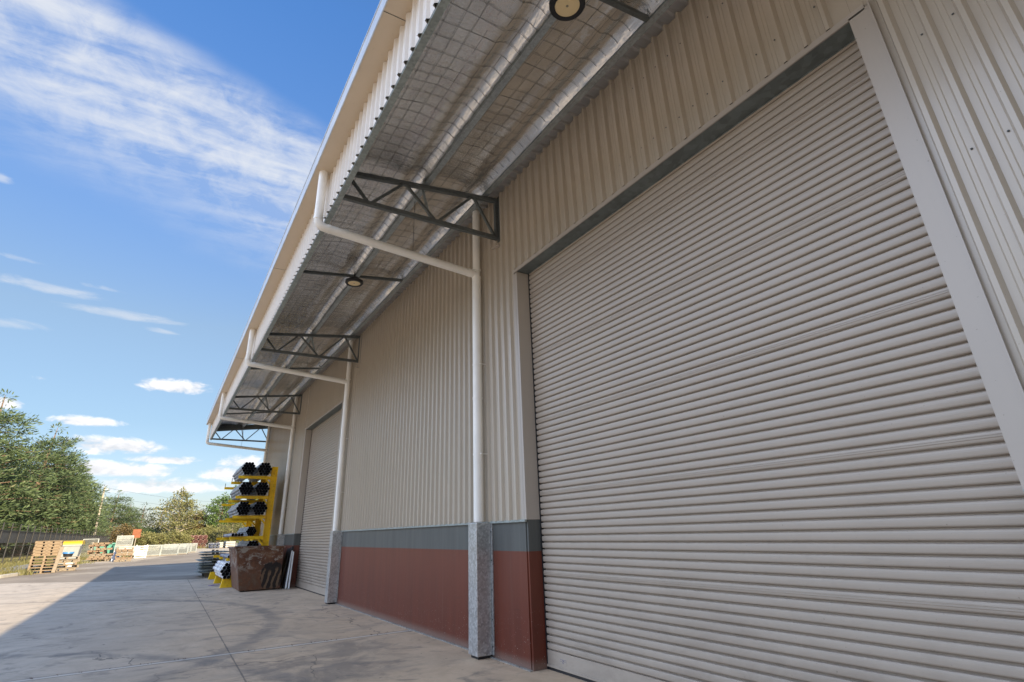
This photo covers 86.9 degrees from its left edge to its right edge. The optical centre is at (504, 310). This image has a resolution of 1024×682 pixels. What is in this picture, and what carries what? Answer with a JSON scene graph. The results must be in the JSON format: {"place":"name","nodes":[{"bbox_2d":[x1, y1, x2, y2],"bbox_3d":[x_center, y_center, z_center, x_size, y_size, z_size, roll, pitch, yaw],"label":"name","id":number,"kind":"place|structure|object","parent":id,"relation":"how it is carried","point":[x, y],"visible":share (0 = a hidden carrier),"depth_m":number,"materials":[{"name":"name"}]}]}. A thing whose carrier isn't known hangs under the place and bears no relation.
{"place":"outdoors","nodes":[
{"label":"outdoors","id":0,"kind":"place"},
{"bbox_2d":[87,550,106,551],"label":"pallet","id":1,"kind":"object","parent":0,"point":[97,551],"visible":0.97,"depth_m":45.49,"materials":[{"name":"brown wood"}]},
{"bbox_2d":[0,544,214,575],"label":"grass bank","id":2,"kind":"structure","parent":0,"point":[1,558],"depth_m":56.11,"materials":[{"name":"green plant"}]},
{"bbox_2d":[0,439,14,522],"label":"pine tree","id":3,"kind":"object","parent":2,"relation":"on","point":[1,484],"visible":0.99,"depth_m":47.61,"materials":[{"name":"green plant"}]},
{"bbox_2d":[0,543,31,557],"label":"undergrowth","id":4,"kind":"object","parent":2,"relation":"on","point":[11,552],"visible":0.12,"depth_m":56.92,"materials":[{"name":"green plant"}]},
{"bbox_2d":[0,464,51,550],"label":"pine tree","id":5,"kind":"object","parent":2,"relation":"on","point":[39,523],"visible":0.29,"depth_m":56.54,"materials":[{"name":"green plant"}]},
{"bbox_2d":[0,388,81,550],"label":"pine tree","id":6,"kind":"object","parent":2,"relation":"on","point":[12,458],"visible":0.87,"depth_m":53.13,"materials":[{"name":"green plant"}]},
{"bbox_2d":[12,493,77,554],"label":"pine tree","id":7,"kind":"object","parent":2,"relation":"on","point":[30,551],"visible":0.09,"depth_m":65.00,"materials":[{"name":"green plant"}]},
{"bbox_2d":[14,437,120,550],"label":"pine tree","id":8,"kind":"object","parent":2,"relation":"on","point":[87,507],"visible":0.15,"depth_m":71.10,"materials":[{"name":"green plant"}]},
{"bbox_2d":[69,508,91,544],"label":"pine tree","id":9,"kind":"object","parent":2,"relation":"on","point":[83,525],"visible":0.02,"depth_m":75.08,"materials":[{"name":"green plant"}]},
{"bbox_2d":[69,476,111,535],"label":"pine tree","id":10,"kind":"object","parent":2,"relation":"on","point":[95,507],"visible":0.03,"depth_m":84.53,"materials":[{"name":"green plant"}]},
{"bbox_2d":[84,510,110,549],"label":"pine tree","id":11,"kind":"object","parent":2,"relation":"on","point":[97,528],"visible":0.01,"depth_m":87.19,"materials":[{"name":"green plant"}]},
{"bbox_2d":[107,503,155,544],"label":"pine tree","id":12,"kind":"object","parent":2,"relation":"on","point":[138,520],"visible":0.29,"depth_m":114.62,"materials":[{"name":"green plant"}]},
{"bbox_2d":[83,543,237,563],"bbox_3d":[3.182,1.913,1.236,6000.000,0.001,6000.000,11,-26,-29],"label":"ground","id":13,"kind":"structure","parent":0,"point":[197,551],"depth_m":57.84,"materials":[{"name":"grey concrete"}]},
{"bbox_2d":[0,573,19,577],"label":"kerb","id":14,"kind":"structure","parent":13,"relation":"on","point":[8,575],"depth_m":26.45,"materials":[{"name":"concrete"}]},
{"bbox_2d":[0,434,37,500],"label":"pine tree","id":15,"kind":"object","parent":13,"relation":"on","point":[16,460],"visible":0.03,"depth_m":69.62,"materials":[{"name":"green plant"}]},
{"bbox_2d":[0,421,110,555],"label":"pine tree","id":16,"kind":"object","parent":13,"relation":"on","point":[60,475],"visible":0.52,"depth_m":63.02,"materials":[{"name":"green plant"}]},
{"bbox_2d":[0,522,110,562],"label":"security fence","id":17,"kind":"object","parent":13,"relation":"on","point":[15,537],"visible":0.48,"depth_m":40.74,"materials":[{"name":"black metal"}]},
{"bbox_2d":[39,455,117,550],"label":"pine tree","id":18,"kind":"object","parent":13,"relation":"on","point":[99,499],"visible":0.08,"depth_m":77.20,"materials":[{"name":"green plant"}]},
{"bbox_2d":[80,539,98,556],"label":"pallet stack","id":19,"kind":"object","parent":13,"relation":"on","point":[88,546],"visible":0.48,"depth_m":53.68,"materials":[{"name":"wood"}]},
{"bbox_2d":[83,472,119,537],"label":"pine tree","id":20,"kind":"object","parent":13,"relation":"on","point":[110,523],"visible":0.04,"depth_m":93.84,"materials":[{"name":"green plant"}]},
{"bbox_2d":[94,543,116,553],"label":"green skip","id":21,"kind":"object","parent":13,"relation":"on","point":[112,545],"visible":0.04,"depth_m":63.92,"materials":[{"name":"paint"}]},
{"bbox_2d":[0,552,228,583],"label":"asphalt yard","id":22,"kind":"structure","parent":13,"relation":"on","point":[179,567],"depth_m":27.44,"materials":[{"name":"grey asphalt"}]},
{"bbox_2d":[29,569,56,573],"bbox_3d":[-24.955,14.041,29.092,1.150,0.144,1.150,13,-26,-31],"label":"pallet","id":23,"kind":"object","parent":22,"relation":"on","point":[41,571],"visible":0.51,"depth_m":28.78,"materials":[{"name":"brown wood"}]},
{"bbox_2d":[27,567,51,570],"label":"pallet","id":24,"kind":"object","parent":23,"relation":"on","point":[41,568],"visible":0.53,"depth_m":28.81,"materials":[{"name":"brown wood"}]},
{"bbox_2d":[28,564,57,567],"bbox_3d":[-24.983,13.781,29.224,1.150,0.144,1.150,13,-26,-31],"label":"pallet","id":25,"kind":"object","parent":24,"relation":"on","point":[31,566],"visible":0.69,"depth_m":28.83,"materials":[{"name":"brown wood"}]},
{"bbox_2d":[29,561,53,564],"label":"pallet","id":26,"kind":"object","parent":25,"relation":"on","point":[43,562],"visible":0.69,"depth_m":28.88,"materials":[{"name":"brown wood"}]},
{"bbox_2d":[30,558,55,561],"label":"pallet","id":27,"kind":"object","parent":26,"relation":"on","point":[44,559],"visible":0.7,"depth_m":28.93,"materials":[{"name":"brown wood"}]},
{"bbox_2d":[31,555,56,558],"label":"pallet","id":28,"kind":"object","parent":27,"relation":"on","point":[33,557],"visible":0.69,"depth_m":29.00,"materials":[{"name":"brown wood"}]},
{"bbox_2d":[32,552,57,555],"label":"pallet","id":29,"kind":"object","parent":28,"relation":"on","point":[45,553],"visible":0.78,"depth_m":29.10,"materials":[{"name":"brown wood"}]},
{"bbox_2d":[33,549,59,552],"bbox_3d":[-25.041,13.130,29.558,1.160,0.144,1.150,13,-26,-32],"label":"pallet","id":30,"kind":"object","parent":29,"relation":"on","point":[44,551],"visible":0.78,"depth_m":29.16,"materials":[{"name":"brown wood"}]},
{"bbox_2d":[33,546,61,549],"bbox_3d":[-25.048,12.998,29.620,1.160,0.144,1.150,13,-26,-32],"label":"pallet","id":31,"kind":"object","parent":30,"relation":"on","point":[46,548],"visible":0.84,"depth_m":29.21,"materials":[{"name":"brown wood"}]},
{"bbox_2d":[35,543,62,546],"bbox_3d":[-25.039,12.858,29.665,1.160,0.144,1.150,14,-27,-33],"label":"pallet","id":32,"kind":"object","parent":31,"relation":"on","point":[48,545],"visible":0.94,"depth_m":29.25,"materials":[{"name":"brown wood"}]},
{"bbox_2d":[35,540,63,543],"bbox_3d":[-25.067,12.731,29.737,1.160,0.144,1.150,13,-26,-32],"label":"pallet","id":33,"kind":"object","parent":32,"relation":"on","point":[48,542],"visible":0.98,"depth_m":29.31,"materials":[{"name":"beige wood"}]},
{"bbox_2d":[51,547,63,572],"bbox_3d":[-24.104,13.395,29.100,0.162,1.280,0.383,3,-23,-11],"label":"plank","id":34,"kind":"object","parent":22,"relation":"on","point":[57,560],"visible":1,"depth_m":29.06,"materials":[{"name":"brown wood"}]},
{"bbox_2d":[50,568,75,571],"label":"pallet","id":35,"kind":"object","parent":22,"relation":"on","point":[65,569],"visible":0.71,"depth_m":30.79,"materials":[{"name":"brown wood"}]},
{"bbox_2d":[52,564,78,568],"bbox_3d":[-25.404,14.762,31.213,1.150,0.144,1.150,17,-29,-38],"label":"pallet","id":36,"kind":"object","parent":35,"relation":"on","point":[77,565],"visible":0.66,"depth_m":31.03,"materials":[{"name":"brown wood"}]},
{"bbox_2d":[51,562,76,565],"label":"pallet","id":37,"kind":"object","parent":36,"relation":"on","point":[67,564],"visible":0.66,"depth_m":30.98,"materials":[{"name":"brown wood"}]},
{"bbox_2d":[54,559,79,562],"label":"pallet","id":38,"kind":"object","parent":37,"relation":"on","point":[73,560],"visible":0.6,"depth_m":31.00,"materials":[{"name":"brown wood"}]},
{"bbox_2d":[53,556,79,559],"bbox_3d":[-25.431,14.331,31.314,1.150,0.144,1.150,17,-28,-38],"label":"pallet","id":39,"kind":"object","parent":38,"relation":"on","point":[77,557],"visible":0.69,"depth_m":31.06,"materials":[{"name":"brown wood"}]},
{"bbox_2d":[62,552,73,556],"bbox_3d":[-25.390,14.137,31.380,0.550,0.250,0.550,11,-26,-29],"label":"tub","id":40,"kind":"object","parent":39,"relation":"on","point":[67,554],"visible":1,"depth_m":31.20,"materials":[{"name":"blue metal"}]},
{"bbox_2d":[58,540,84,566],"bbox_3d":[-29.715,16.548,36.853,1.300,1.632,1.140,10,-25,-26],"label":"waste bin","id":41,"kind":"object","parent":22,"relation":"on","point":[71,546],"visible":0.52,"depth_m":36.66,"materials":[{"name":"plastic"}]},
{"bbox_3d":[-12.765,11.300,23.301,0.550,0.158,0.120,11,-26,-29],"label":"timber block","id":42,"kind":"object","parent":22,"relation":"on","visible":0},
{"bbox_2d":[194,570,213,572],"bbox_3d":[-12.387,10.885,22.635,1.000,0.104,2.000,11,-26,-31],"label":"steel tray","id":43,"kind":"object","parent":42,"relation":"on","point":[206,571],"visible":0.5,"depth_m":22.60,"materials":[{"name":"grey metal"}]},
{"bbox_2d":[196,567,213,569],"bbox_3d":[-12.342,10.784,22.704,1.000,0.104,2.000,11,-25,-30],"label":"steel tray","id":44,"kind":"object","parent":43,"relation":"on","point":[205,568],"visible":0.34,"depth_m":22.60,"materials":[{"name":"grey metal"}]},
{"bbox_2d":[196,564,214,566],"bbox_3d":[-12.408,10.689,22.759,1.000,0.104,2.000,12,-26,-30],"label":"steel tray","id":45,"kind":"object","parent":44,"relation":"on","point":[207,565],"visible":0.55,"depth_m":22.63,"materials":[{"name":"grey metal"}]},
{"bbox_2d":[198,561,216,564],"bbox_3d":[-12.333,10.580,22.744,1.000,0.104,2.000,10,-25,-28],"label":"steel tray","id":46,"kind":"object","parent":45,"relation":"on","point":[205,563],"visible":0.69,"depth_m":22.19,"materials":[{"name":"grey metal"}]},
{"bbox_2d":[196,558,222,561],"bbox_3d":[-12.419,10.473,22.795,1.000,0.104,2.000,12,-25,-30],"label":"steel tray","id":47,"kind":"object","parent":46,"relation":"on","point":[211,559],"visible":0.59,"depth_m":22.39,"materials":[{"name":"grey metal"}]},
{"bbox_2d":[200,556,212,558],"bbox_3d":[-12.297,10.385,22.853,1.000,0.104,2.000,10,-25,-28],"label":"steel tray","id":48,"kind":"object","parent":47,"relation":"on","point":[207,557],"visible":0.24,"depth_m":22.59,"materials":[{"name":"grey metal"}]},
{"bbox_2d":[198,553,226,555],"bbox_3d":[-12.348,10.285,22.884,1.000,0.104,2.000,12,-26,-30],"label":"steel tray","id":49,"kind":"object","parent":48,"relation":"on","point":[212,554],"visible":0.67,"depth_m":22.68,"materials":[{"name":"grey metal"}]},
{"bbox_2d":[199,549,228,552],"bbox_3d":[-12.379,10.190,22.922,1.000,0.104,2.000,12,-26,-30],"label":"steel tray","id":50,"kind":"object","parent":49,"relation":"on","point":[213,551],"visible":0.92,"depth_m":22.39,"materials":[{"name":"silver metal"}]},
{"bbox_2d":[86,490,144,546],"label":"pine tree","id":51,"kind":"object","parent":13,"relation":"on","point":[111,518],"visible":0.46,"depth_m":108.90,"materials":[{"name":"green plant"}]},
{"bbox_2d":[103,523,143,543],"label":"broadleaf tree","id":52,"kind":"object","parent":13,"relation":"on","point":[123,529],"visible":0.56,"depth_m":98.74,"materials":[{"name":"green plant"}]},
{"bbox_2d":[119,546,139,556],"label":"container","id":53,"kind":"object","parent":13,"relation":"on","point":[124,547],"visible":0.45,"depth_m":57.18,"materials":[{"name":"white plastic"}]},
{"bbox_2d":[132,529,141,545],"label":"sign board","id":54,"kind":"object","parent":13,"relation":"on","point":[136,533],"visible":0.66,"depth_m":95.42,"materials":[{"name":"orange metal"}]},
{"bbox_2d":[130,502,156,545],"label":"open pine","id":55,"kind":"object","parent":13,"relation":"on","point":[143,516],"visible":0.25,"depth_m":125.29,"materials":[{"name":"green plant"}]},
{"bbox_2d":[135,528,165,547],"bbox_3d":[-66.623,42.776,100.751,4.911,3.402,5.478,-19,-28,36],"label":"shrub","id":56,"kind":"object","parent":13,"relation":"on","point":[147,534],"visible":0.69,"depth_m":100.11,"materials":[{"name":"green plant"}]},
{"bbox_2d":[143,545,161,555],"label":"crate","id":57,"kind":"object","parent":13,"relation":"on","point":[153,552],"visible":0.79,"depth_m":57.19,"materials":[{"name":"plastic"}]},
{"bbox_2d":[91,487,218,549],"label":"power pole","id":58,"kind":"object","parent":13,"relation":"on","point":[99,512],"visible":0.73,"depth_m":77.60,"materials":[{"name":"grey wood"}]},
{"bbox_2d":[139,504,181,547],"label":"open pine","id":59,"kind":"object","parent":13,"relation":"on","point":[152,523],"visible":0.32,"depth_m":124.28,"materials":[{"name":"green plant"}]},
{"bbox_2d":[146,533,174,547],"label":"shrub","id":60,"kind":"object","parent":13,"relation":"on","point":[163,541],"visible":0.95,"depth_m":100.37,"materials":[{"name":"green plant"}]},
{"bbox_2d":[84,518,243,547],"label":"wood","id":61,"kind":"object","parent":13,"relation":"on","point":[238,541],"visible":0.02,"depth_m":154.69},
{"bbox_2d":[160,544,179,555],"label":"crate","id":62,"kind":"object","parent":13,"relation":"on","point":[174,551],"visible":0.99,"depth_m":58.70,"materials":[{"name":"plastic"}]},
{"bbox_2d":[158,529,186,543],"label":"shrub","id":63,"kind":"object","parent":13,"relation":"on","point":[172,533],"visible":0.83,"depth_m":102.20,"materials":[{"name":"green plant"}]},
{"bbox_2d":[153,486,204,539],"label":"broadleaf tree","id":64,"kind":"object","parent":13,"relation":"on","point":[174,520],"visible":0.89,"depth_m":111.82,"materials":[{"name":"green plant"}]},
{"bbox_2d":[172,544,189,553],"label":"crate","id":65,"kind":"object","parent":13,"relation":"on","point":[183,551],"visible":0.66,"depth_m":61.92,"materials":[{"name":"plastic"}]},
{"bbox_2d":[173,532,193,543],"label":"shrub","id":66,"kind":"object","parent":13,"relation":"on","point":[187,537],"visible":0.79,"depth_m":103.05,"materials":[{"name":"green plant"}]},
{"bbox_2d":[178,498,199,543],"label":"open pine","id":67,"kind":"object","parent":13,"relation":"on","point":[189,518],"visible":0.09,"depth_m":140.82,"materials":[{"name":"green plant"}]},
{"bbox_2d":[184,543,197,551],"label":"crate","id":68,"kind":"object","parent":13,"relation":"on","point":[194,549],"visible":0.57,"depth_m":70.58,"materials":[{"name":"plastic"}]},
{"bbox_2d":[181,509,209,538],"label":"broadleaf tree","id":69,"kind":"object","parent":13,"relation":"on","point":[201,518],"visible":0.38,"depth_m":115.92,"materials":[{"name":"green plant"}]},
{"bbox_2d":[183,528,211,542],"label":"shrub","id":70,"kind":"object","parent":13,"relation":"on","point":[191,532],"visible":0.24,"depth_m":111.50,"materials":[{"name":"green plant"}]},
{"bbox_2d":[197,524,219,546],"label":"shrub","id":71,"kind":"object","parent":13,"relation":"on","point":[207,530],"visible":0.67,"depth_m":110.31,"materials":[{"name":"green plant"}]},
{"bbox_2d":[198,492,236,541],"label":"broadleaf tree","id":72,"kind":"object","parent":13,"relation":"on","point":[224,499],"visible":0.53,"depth_m":115.28,"materials":[{"name":"green plant"}]},
{"bbox_2d":[208,527,233,542],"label":"shrub","id":73,"kind":"object","parent":13,"relation":"on","point":[214,535],"visible":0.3,"depth_m":107.39,"materials":[{"name":"green plant"}]},
{"bbox_2d":[223,541,235,547],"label":"wrapped bundle","id":74,"kind":"object","parent":13,"relation":"on","point":[226,544],"visible":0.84,"depth_m":98.40,"materials":[{"name":"white plastic"}]},
{"bbox_2d":[215,523,243,541],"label":"broadleaf tree","id":75,"kind":"object","parent":13,"relation":"on","point":[228,530],"visible":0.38,"depth_m":103.78,"materials":[{"name":"green plant"}]},
{"bbox_2d":[0,0,379,534],"label":"sky","id":76,"kind":"structure","parent":0,"point":[157,157],"materials":[{"name":"blue"}]},
{"bbox_2d":[0,579,585,681],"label":"concrete apron","id":77,"kind":"object","parent":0,"point":[72,631],"visible":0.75,"depth_m":8.00,"materials":[{"name":"grey concrete"}]},
{"bbox_2d":[208,466,277,587],"bbox_3d":[-9.552,7.853,19.754,1.420,3.680,5.020,11,-26,-29],"label":"pipe rack","id":78,"kind":"object","parent":77,"relation":"on","point":[248,520],"visible":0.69,"depth_m":18.46,"materials":[{"name":"yellow metal"}]},
{"bbox_2d":[213,560,230,578],"bbox_3d":[-9.345,8.559,17.910,0.428,0.476,2.800,11,-26,-29],"label":"tube bundle","id":79,"kind":"object","parent":78,"relation":"on","point":[221,568],"visible":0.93,"depth_m":16.98,"materials":[{"name":"white plastic"}]},
{"bbox_2d":[224,533,243,536],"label":"tube bundle","id":80,"kind":"object","parent":78,"relation":"on","point":[233,535],"visible":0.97,"depth_m":17.48,"materials":[{"name":"silver metal"}]},
{"bbox_2d":[227,502,251,517],"bbox_3d":[-9.199,6.883,18.658,0.477,0.427,2.807,11,-26,-29],"label":"tube bundle","id":81,"kind":"object","parent":78,"relation":"on","point":[241,508],"visible":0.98,"depth_m":17.72,"materials":[{"name":"silver metal"}]},
{"bbox_2d":[230,482,253,499],"bbox_3d":[-9.225,6.311,18.884,0.477,0.427,2.806,11,-26,-29],"label":"tube bundle","id":82,"kind":"object","parent":78,"relation":"on","point":[244,488],"visible":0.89,"depth_m":17.94,"materials":[{"name":"silver metal"}]},
{"bbox_2d":[232,462,256,481],"bbox_3d":[-9.261,5.727,19.145,0.477,0.427,2.794,11,-26,-29],"label":"tube bundle","id":83,"kind":"object","parent":78,"relation":"on","point":[247,469],"visible":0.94,"depth_m":18.20,"materials":[{"name":"silver metal"}]},
{"bbox_2d":[237,526,256,535],"bbox_3d":[-9.086,7.753,18.959,0.342,0.307,2.657,11,-26,-29],"label":"tube bundle","id":84,"kind":"object","parent":78,"relation":"on","point":[249,531],"visible":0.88,"depth_m":18.05,"materials":[{"name":"silver metal"}]},
{"bbox_2d":[238,541,258,545],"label":"tube bundle","id":85,"kind":"object","parent":78,"relation":"on","point":[248,543],"visible":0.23,"depth_m":17.80,"materials":[{"name":"metal"}]},
{"bbox_2d":[247,502,266,514],"bbox_3d":[-8.798,6.979,18.924,0.477,0.427,2.803,11,-26,-29],"label":"tube bundle","id":86,"kind":"object","parent":78,"relation":"on","point":[259,508],"visible":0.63,"depth_m":17.93,"materials":[{"name":"metal"}]},
{"bbox_2d":[246,482,269,499],"bbox_3d":[-8.820,6.413,19.165,0.477,0.427,2.800,11,-26,-29],"label":"tube bundle","id":87,"kind":"object","parent":78,"relation":"on","point":[261,489],"visible":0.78,"depth_m":18.18,"materials":[{"name":"silver metal"}]},
{"bbox_2d":[248,463,271,481],"bbox_3d":[-8.849,5.824,19.414,0.477,0.427,2.806,11,-26,-29],"label":"tube bundle","id":88,"kind":"object","parent":78,"relation":"on","point":[263,469],"visible":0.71,"depth_m":18.44,"materials":[{"name":"silver metal"}]},
{"bbox_2d":[227,545,285,591],"bbox_3d":[-7.644,7.772,16.390,1.385,1.183,2.096,11,-26,-29],"label":"skip bin","id":89,"kind":"object","parent":77,"relation":"on","point":[255,567],"visible":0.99,"depth_m":15.69,"materials":[{"name":"metal"}]},
{"bbox_2d":[280,548,289,585],"bbox_3d":[-6.790,7.872,16.564,0.273,1.108,0.450,11,-26,-29],"label":"board","id":90,"kind":"object","parent":77,"relation":"on","point":[284,564],"visible":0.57,"depth_m":16.52,"materials":[{"name":"black metal"}]},
{"bbox_2d":[282,546,293,587],"bbox_3d":[-6.554,7.736,16.301,0.188,1.167,0.461,-5,-22,8],"label":"board","id":91,"kind":"object","parent":77,"relation":"on","point":[286,571],"visible":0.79,"depth_m":16.23,"materials":[{"name":"black metal"}]},
{"bbox_2d":[285,551,292,588],"bbox_3d":[-6.453,7.691,16.120,0.050,1.064,0.519,3,-23,-12],"label":"trim length","id":92,"kind":"object","parent":77,"relation":"on","point":[288,569],"depth_m":16.09,"materials":[{"name":"grey metal"}]},
{"bbox_2d":[288,552,293,588],"bbox_3d":[-6.373,7.709,16.075,0.047,0.994,0.487,5,-23,-15],"label":"trim length","id":93,"kind":"object","parent":77,"relation":"on","point":[290,570],"depth_m":16.06,"materials":[{"name":"white metal"}]},
{"bbox_2d":[206,0,1023,681],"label":"warehouse","id":94,"kind":"structure","parent":77,"relation":"on","point":[664,340],"depth_m":5.07,"materials":[{"name":"beige metal"}]},
{"bbox_2d":[295,409,341,595],"bbox_3d":[-5.240,5.352,15.468,0.060,4.831,4.550,11,-26,-29],"label":"roller door","id":95,"kind":"structure","parent":94,"relation":"in","point":[311,575],"depth_m":15.58,"materials":[{"name":"beige metal"}]},
{"bbox_2d":[345,274,362,286],"bbox_3d":[-2.858,-0.612,10.254,0.330,0.200,0.330,11,-26,-29],"label":"canopy lamp","id":96,"kind":"object","parent":94,"relation":"hanging from","point":[354,281],"visible":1,"depth_m":10.18,"materials":[{"name":"black metal"}]},
{"bbox_2d":[549,0,584,20],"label":"canopy lamp","id":97,"kind":"object","parent":94,"relation":"hanging from","point":[564,10],"visible":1,"depth_m":4.98,"materials":[{"name":"black metal"}]},
{"bbox_2d":[528,40,1023,681],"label":"roller door","id":98,"kind":"structure","parent":94,"relation":"in","point":[771,446],"depth_m":4.12,"materials":[{"name":"beige metal"}]},
{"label":"mesh crate","id":99,"kind":"object","parent":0,"visible":0},
{"bbox_2d":[115,535,133,545],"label":"crate","id":100,"kind":"object","parent":99,"relation":"on","point":[129,541],"visible":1,"depth_m":62.08,"materials":[{"name":"plastic"}]},
{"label":"pallet","id":101,"kind":"object","parent":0,"visible":0},
{"bbox_2d":[89,544,108,546],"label":"pallet","id":102,"kind":"object","parent":101,"relation":"on","point":[99,545],"visible":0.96,"depth_m":45.71,"materials":[{"name":"brown wood"}]},
{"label":"pallet","id":103,"kind":"object","parent":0,"visible":0},
{"bbox_2d":[115,553,132,555],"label":"pallet","id":104,"kind":"object","parent":103,"relation":"on","point":[124,554],"visible":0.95,"depth_m":43.43,"materials":[{"name":"brown wood"}]},
{"bbox_2d":[116,551,133,553],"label":"pallet","id":105,"kind":"object","parent":104,"relation":"on","point":[125,552],"visible":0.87,"depth_m":43.56,"materials":[{"name":"brown wood"}]},
{"bbox_2d":[115,549,132,551],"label":"pallet","id":106,"kind":"object","parent":105,"relation":"on","point":[123,550],"visible":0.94,"depth_m":43.53,"materials":[{"name":"brown wood"}]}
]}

